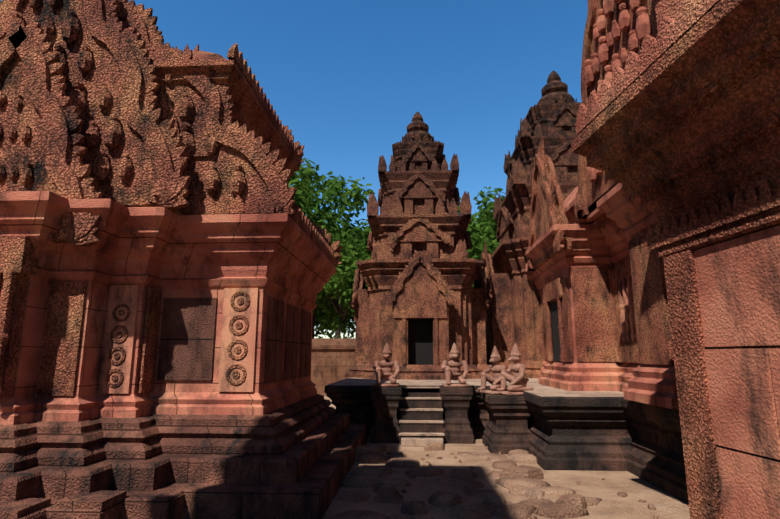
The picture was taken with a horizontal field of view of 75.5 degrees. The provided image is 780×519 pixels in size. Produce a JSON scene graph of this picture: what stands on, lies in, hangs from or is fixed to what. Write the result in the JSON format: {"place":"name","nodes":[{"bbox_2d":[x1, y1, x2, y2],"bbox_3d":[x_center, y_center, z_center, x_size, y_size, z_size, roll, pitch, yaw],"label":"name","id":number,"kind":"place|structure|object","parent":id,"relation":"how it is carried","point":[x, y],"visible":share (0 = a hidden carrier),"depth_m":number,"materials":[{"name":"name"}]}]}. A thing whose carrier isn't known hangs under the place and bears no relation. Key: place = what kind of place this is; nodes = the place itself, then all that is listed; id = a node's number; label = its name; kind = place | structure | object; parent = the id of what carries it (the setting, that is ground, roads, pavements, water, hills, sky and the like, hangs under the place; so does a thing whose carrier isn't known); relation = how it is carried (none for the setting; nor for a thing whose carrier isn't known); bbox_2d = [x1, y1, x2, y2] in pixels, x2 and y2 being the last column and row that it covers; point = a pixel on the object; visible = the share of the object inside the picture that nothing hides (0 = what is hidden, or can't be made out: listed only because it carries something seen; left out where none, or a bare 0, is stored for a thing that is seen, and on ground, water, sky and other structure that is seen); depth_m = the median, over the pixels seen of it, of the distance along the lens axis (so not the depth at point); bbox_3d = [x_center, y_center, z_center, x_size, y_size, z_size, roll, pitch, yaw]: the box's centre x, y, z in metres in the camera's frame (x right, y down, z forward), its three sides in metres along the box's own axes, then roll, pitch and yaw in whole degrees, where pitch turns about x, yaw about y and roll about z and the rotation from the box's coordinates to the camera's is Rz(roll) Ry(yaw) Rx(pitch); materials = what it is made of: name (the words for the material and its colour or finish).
{"place":"outdoors","nodes":[
{"label":"outdoors","id":0,"kind":"place"},
{"bbox_2d":[0,191,335,424],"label":"library walls","id":1,"kind":"structure","parent":0,"point":[279,256],"depth_m":6.22,"materials":[{"name":"red stone"}]},
{"bbox_2d":[0,236,258,398],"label":"carved wall panels","id":2,"kind":"object","parent":1,"relation":"attached to","point":[187,341],"visible":0.98,"depth_m":6.15,"materials":[{"name":"brown stone"}]},
{"bbox_2d":[0,0,296,247],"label":"library pediments","id":3,"kind":"object","parent":1,"relation":"on","point":[90,108],"visible":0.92,"depth_m":6.46,"materials":[{"name":"brown stone"}]},
{"bbox_2d":[152,43,341,265],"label":"roof cornice","id":4,"kind":"structure","parent":1,"relation":"on","point":[252,109],"depth_m":7.24,"materials":[{"name":"brown stone"}]},
{"bbox_2d":[264,296,310,383],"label":"wall panels","id":5,"kind":"object","parent":1,"relation":"attached to","point":[274,342],"visible":1,"depth_m":7.64,"materials":[{"name":"red stone"}]},
{"bbox_2d":[0,0,587,337],"label":"sky","id":6,"kind":"structure","parent":0,"point":[348,79],"materials":[{"name":"blue"}]},
{"bbox_2d":[311,338,354,395],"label":"enclosure wall","id":7,"kind":"structure","parent":0,"point":[332,360],"depth_m":21.61,"materials":[{"name":"brown stone"}]},
{"bbox_2d":[346,112,492,379],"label":"tower","id":8,"kind":"structure","parent":0,"point":[420,305],"depth_m":14.40,"materials":[{"name":"stone"}]},
{"bbox_2d":[322,396,689,518],"bbox_3d":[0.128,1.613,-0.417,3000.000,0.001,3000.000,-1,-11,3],"label":"ground","id":9,"kind":"structure","parent":0,"point":[611,504],"depth_m":6.37,"materials":[{"name":"brown stone"}]},
{"bbox_2d":[0,394,366,518],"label":"stepped temple base","id":10,"kind":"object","parent":9,"relation":"on","point":[295,460],"depth_m":5.42,"materials":[{"name":"brown stone"}]},
{"bbox_2d":[288,173,311,217],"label":"tree","id":11,"kind":"object","parent":9,"relation":"on","point":[293,177],"depth_m":28.33,"materials":[{"name":"green plant"}]},
{"bbox_2d":[289,167,370,337],"bbox_3d":[-5.314,0.974,38.330,12.237,15.777,13.161,-9,-14,41],"label":"tree","id":12,"kind":"object","parent":9,"relation":"on","point":[325,185],"visible":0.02,"depth_m":36.78,"materials":[{"name":"green plant"}]},
{"bbox_2d":[288,158,374,287],"bbox_3d":[-6.034,0.530,31.120,11.330,13.947,12.181,-1,-11,3],"label":"tree","id":13,"kind":"object","parent":9,"relation":"on","point":[304,183],"visible":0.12,"depth_m":29.80,"materials":[{"name":"green plant"}]},
{"bbox_2d":[313,298,350,335],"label":"tree","id":14,"kind":"object","parent":9,"relation":"on","point":[319,311],"depth_m":37.92,"materials":[{"name":"green plant"}]},
{"bbox_2d":[317,299,355,337],"bbox_3d":[-2.017,4.687,39.636,8.899,8.971,8.502,-1,-11,3],"label":"tree","id":15,"kind":"object","parent":9,"relation":"on","point":[352,328],"visible":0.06,"depth_m":39.87,"materials":[{"name":"green plant"}]},
{"bbox_2d":[315,280,367,337],"bbox_3d":[-0.769,3.468,28.578,6.822,7.222,6.757,-1,-11,3],"label":"tree","id":16,"kind":"object","parent":9,"relation":"on","point":[334,321],"visible":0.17,"depth_m":27.75,"materials":[{"name":"green plant"}]},
{"bbox_2d":[315,229,370,337],"bbox_3d":[-2.885,2.530,27.065,6.341,8.499,7.862,-5,-12,26],"label":"tree","id":17,"kind":"object","parent":9,"relation":"on","point":[334,284],"visible":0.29,"depth_m":25.89,"materials":[{"name":"green plant"}]},
{"bbox_2d":[321,208,370,312],"bbox_3d":[-1.928,2.491,33.698,10.318,11.062,10.556,-1,-11,3],"label":"tree","id":18,"kind":"object","parent":9,"relation":"on","point":[343,221],"visible":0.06,"depth_m":30.64,"materials":[{"name":"green plant"}]},
{"bbox_2d":[329,449,601,518],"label":"paving stones","id":19,"kind":"object","parent":9,"relation":"on","point":[494,503],"visible":0.96,"depth_m":6.09,"materials":[{"name":"beige stone"}]},
{"bbox_2d":[355,442,586,508],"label":"paving stones","id":20,"kind":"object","parent":9,"relation":"on","point":[524,471],"depth_m":6.91,"materials":[{"name":"beige stone"}]},
{"bbox_2d":[467,188,504,287],"bbox_3d":[5.003,1.814,28.339,8.002,10.382,9.109,-9,-14,40],"label":"tree","id":21,"kind":"object","parent":9,"relation":"on","point":[486,229],"visible":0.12,"depth_m":26.10,"materials":[{"name":"green plant"}]},
{"bbox_2d":[474,187,505,247],"bbox_3d":[7.113,1.667,33.623,10.749,12.652,11.474,-1,-11,3],"label":"tree","id":22,"kind":"object","parent":9,"relation":"on","point":[475,218],"depth_m":32.89,"materials":[{"name":"green plant"}]},
{"bbox_2d":[336,446,657,518],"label":"loose stones","id":23,"kind":"object","parent":9,"relation":"on","point":[620,494],"visible":0.5,"depth_m":6.24,"materials":[{"name":"beige stone"}]},
{"bbox_2d":[324,378,688,503],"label":"temple platform","id":24,"kind":"structure","parent":9,"relation":"on","point":[594,430],"depth_m":7.73,"materials":[{"name":"stone"}]},
{"bbox_2d":[373,343,399,386],"bbox_3d":[-0.074,2.142,10.290,0.549,0.874,0.586,-1,-11,3],"label":"guardian statue","id":25,"kind":"object","parent":24,"relation":"on","point":[385,370],"visible":1,"depth_m":10.25,"materials":[{"name":"stone"}]},
{"bbox_2d":[441,343,468,386],"bbox_3d":[1.314,2.129,10.222,0.549,0.874,0.586,-1,-11,3],"label":"guardian statue","id":26,"kind":"object","parent":24,"relation":"on","point":[452,366],"visible":1,"depth_m":10.18,"materials":[{"name":"stone"}]},
{"bbox_2d":[481,393,531,453],"bbox_3d":[2.162,2.973,9.285,0.792,0.966,1.162,-1,-11,3],"label":"statue pedestal","id":27,"kind":"object","parent":9,"relation":"on","point":[506,430],"visible":0.83,"depth_m":8.81,"materials":[{"name":"stone"}]},
{"bbox_2d":[476,346,507,394],"bbox_3d":[1.980,2.079,9.532,0.586,0.874,0.549,5,-12,-27],"label":"guardian statue","id":28,"kind":"object","parent":27,"relation":"on","point":[496,369],"visible":0.81,"depth_m":9.49,"materials":[{"name":"stone"}]},
{"bbox_2d":[496,343,533,395],"bbox_3d":[2.280,1.994,9.204,0.616,0.918,0.577,2,-11,-12],"label":"guardian statue","id":29,"kind":"object","parent":27,"relation":"on","point":[518,380],"visible":1,"depth_m":9.10,"materials":[{"name":"stone"}]},
{"bbox_2d":[481,71,581,377],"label":"central tower","id":30,"kind":"structure","parent":0,"point":[513,312],"depth_m":15.73,"materials":[{"name":"stone"}]},
{"bbox_2d":[525,0,678,408],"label":"temple building","id":31,"kind":"structure","parent":0,"point":[594,268],"depth_m":8.97,"materials":[{"name":"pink stone"}]},
{"bbox_2d":[571,0,779,518],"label":"temple building","id":32,"kind":"structure","parent":0,"point":[678,126],"depth_m":3.65,"materials":[{"name":"stone"}]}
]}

